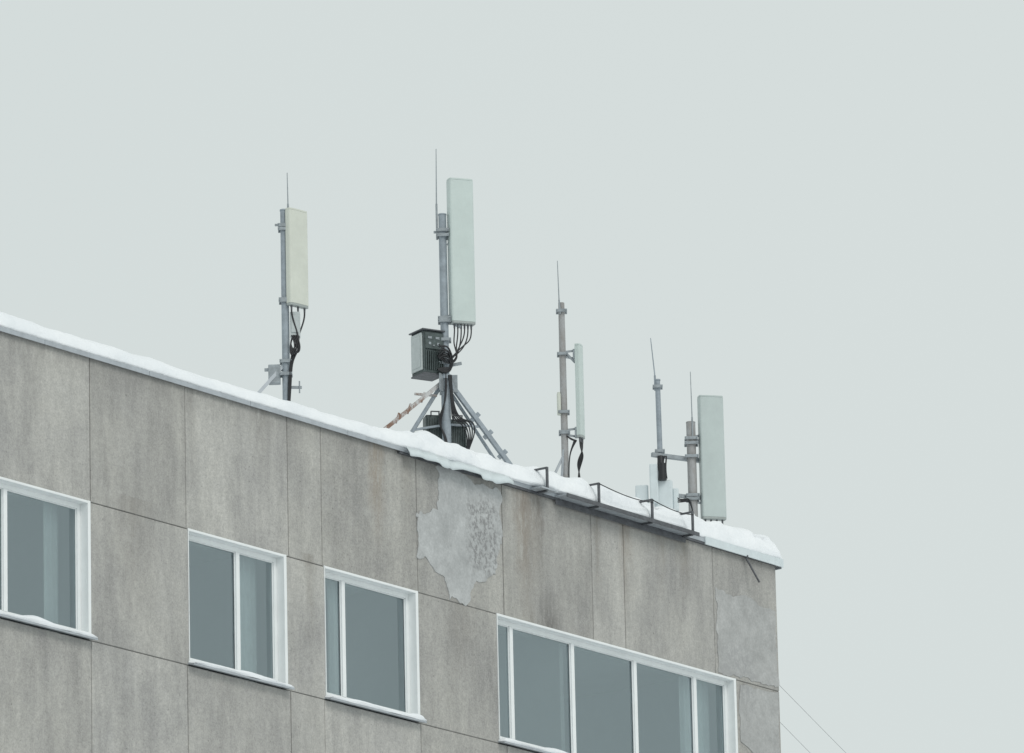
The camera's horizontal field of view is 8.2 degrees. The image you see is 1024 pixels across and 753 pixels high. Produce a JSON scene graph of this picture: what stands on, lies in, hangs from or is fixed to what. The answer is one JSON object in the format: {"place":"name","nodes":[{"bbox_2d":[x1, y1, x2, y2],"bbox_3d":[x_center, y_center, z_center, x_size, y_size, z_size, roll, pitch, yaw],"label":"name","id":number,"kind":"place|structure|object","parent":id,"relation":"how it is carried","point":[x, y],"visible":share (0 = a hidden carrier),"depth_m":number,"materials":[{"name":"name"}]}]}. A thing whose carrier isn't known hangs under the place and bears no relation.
{"place":"outdoors","nodes":[
{"label":"outdoors","id":0,"kind":"place"},
{"bbox_2d":[0,0,1023,752],"label":"sky","id":1,"kind":"structure","parent":0,"point":[811,212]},
{"bbox_3d":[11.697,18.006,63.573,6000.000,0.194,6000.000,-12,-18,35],"label":"ground","id":2,"kind":"structure","parent":0,"visible":0},
{"bbox_2d":[0,331,780,752],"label":"facade panels","id":3,"kind":"object","parent":2,"relation":"on","point":[112,437],"visible":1,"depth_m":89.40,"materials":[{"name":"concrete"}]},
{"bbox_2d":[0,614,549,752],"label":"window sills","id":4,"kind":"structure","parent":3,"relation":"attached to","point":[6,617],"depth_m":88.79,"materials":[{"name":"grey metal"}]},
{"bbox_2d":[0,611,566,752],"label":"sill snow","id":5,"kind":"structure","parent":4,"relation":"attached to","point":[36,619],"depth_m":88.77,"materials":[{"name":"white snow"}]},
{"bbox_2d":[0,476,737,752],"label":"window frames","id":6,"kind":"structure","parent":3,"relation":"in","point":[80,507],"depth_m":90.73,"materials":[{"name":"white plastic"}]},
{"bbox_2d":[88,398,778,742],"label":"panel joints","id":7,"kind":"object","parent":3,"relation":"attached to","point":[318,565],"visible":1,"depth_m":89.82,"materials":[{"name":"grey concrete"}]},
{"bbox_2d":[415,465,502,601],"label":"plaster patch","id":8,"kind":"object","parent":3,"relation":"attached to","point":[458,539],"visible":1,"depth_m":92.86,"materials":[{"name":"grey paint"}]},
{"bbox_2d":[531,467,699,542],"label":"snow guard rail","id":9,"kind":"object","parent":3,"relation":"attached to","point":[642,519],"visible":1,"depth_m":95.67,"materials":[{"name":"metal"}]},
{"bbox_2d":[715,586,778,688],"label":"plaster patch corner","id":10,"kind":"object","parent":3,"relation":"attached to","point":[746,630],"visible":1,"depth_m":97.86,"materials":[{"name":"grey paint"}]},
{"bbox_2d":[744,555,759,582],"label":"drain rod","id":11,"kind":"object","parent":3,"relation":"attached to","point":[752,569],"visible":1,"depth_m":98.05,"materials":[{"name":"paint"}]},
{"bbox_2d":[738,684,779,752],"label":"plaster patch corner","id":12,"kind":"object","parent":3,"relation":"attached to","point":[759,727],"visible":1,"depth_m":97.76,"materials":[{"name":"grey paint"}]},
{"bbox_2d":[779,685,845,752],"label":"overhead wires","id":13,"kind":"object","parent":2,"relation":"on","point":[822,729],"visible":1,"depth_m":98.51,"materials":[{"name":"paint"}]},
{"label":"side and rear walls","id":14,"kind":"object","parent":2,"relation":"on","visible":0},
{"bbox_2d":[0,491,721,752],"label":"window panes","id":15,"kind":"structure","parent":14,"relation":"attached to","point":[374,653],"depth_m":92.71,"materials":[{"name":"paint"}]},
{"bbox_2d":[43,501,709,752],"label":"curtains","id":16,"kind":"object","parent":15,"relation":"attached to","point":[248,636],"visible":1,"depth_m":89.70,"materials":[{"name":"fabric"}]},
{"bbox_2d":[0,326,781,569],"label":"roof edge flashing","id":17,"kind":"object","parent":14,"relation":"on","point":[197,387],"visible":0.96,"depth_m":89.25,"materials":[{"name":"metal"}]},
{"bbox_2d":[0,312,781,558],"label":"roof snow","id":18,"kind":"structure","parent":17,"relation":"on","point":[426,441],"depth_m":92.63,"materials":[{"name":"white snow"}]},
{"bbox_2d":[406,446,513,484],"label":"snow","id":19,"kind":"structure","parent":17,"relation":"attached to","point":[496,478],"depth_m":92.84,"materials":[{"name":"white snow"}]},
{"bbox_2d":[397,451,778,566],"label":"drip edge","id":20,"kind":"object","parent":17,"relation":"attached to","point":[518,487],"visible":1,"depth_m":94.61,"materials":[{"name":"paint"}]},
{"bbox_2d":[704,536,783,567],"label":"fascia strip","id":21,"kind":"object","parent":17,"relation":"attached to","point":[739,550],"visible":1,"depth_m":98.04,"materials":[{"name":"grey metal"}]},
{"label":"roof deck","id":22,"kind":"object","parent":14,"relation":"on","visible":0},
{"bbox_2d":[258,173,308,400],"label":"cellular antenna mast","id":23,"kind":"object","parent":22,"relation":"on","point":[292,227],"visible":0.98,"depth_m":92.29,"materials":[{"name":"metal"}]},
{"bbox_2d":[383,156,511,463],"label":"cellular antenna mast","id":24,"kind":"object","parent":22,"relation":"on","point":[432,357],"visible":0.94,"depth_m":94.99,"materials":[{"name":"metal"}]},
{"bbox_2d":[554,261,584,477],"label":"cellular antenna mast","id":25,"kind":"object","parent":22,"relation":"on","point":[563,412],"visible":0.94,"depth_m":96.99,"materials":[{"name":"metal"}]},
{"bbox_2d":[635,338,726,523],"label":"cellular antenna mast","id":26,"kind":"object","parent":22,"relation":"on","point":[708,439],"visible":0.92,"depth_m":99.23,"materials":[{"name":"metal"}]},
{"bbox_2d":[649,464,658,503],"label":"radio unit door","id":27,"kind":"structure","parent":26,"relation":"in","point":[653,469],"depth_m":98.98,"materials":[{"name":"white metal"}]}
]}

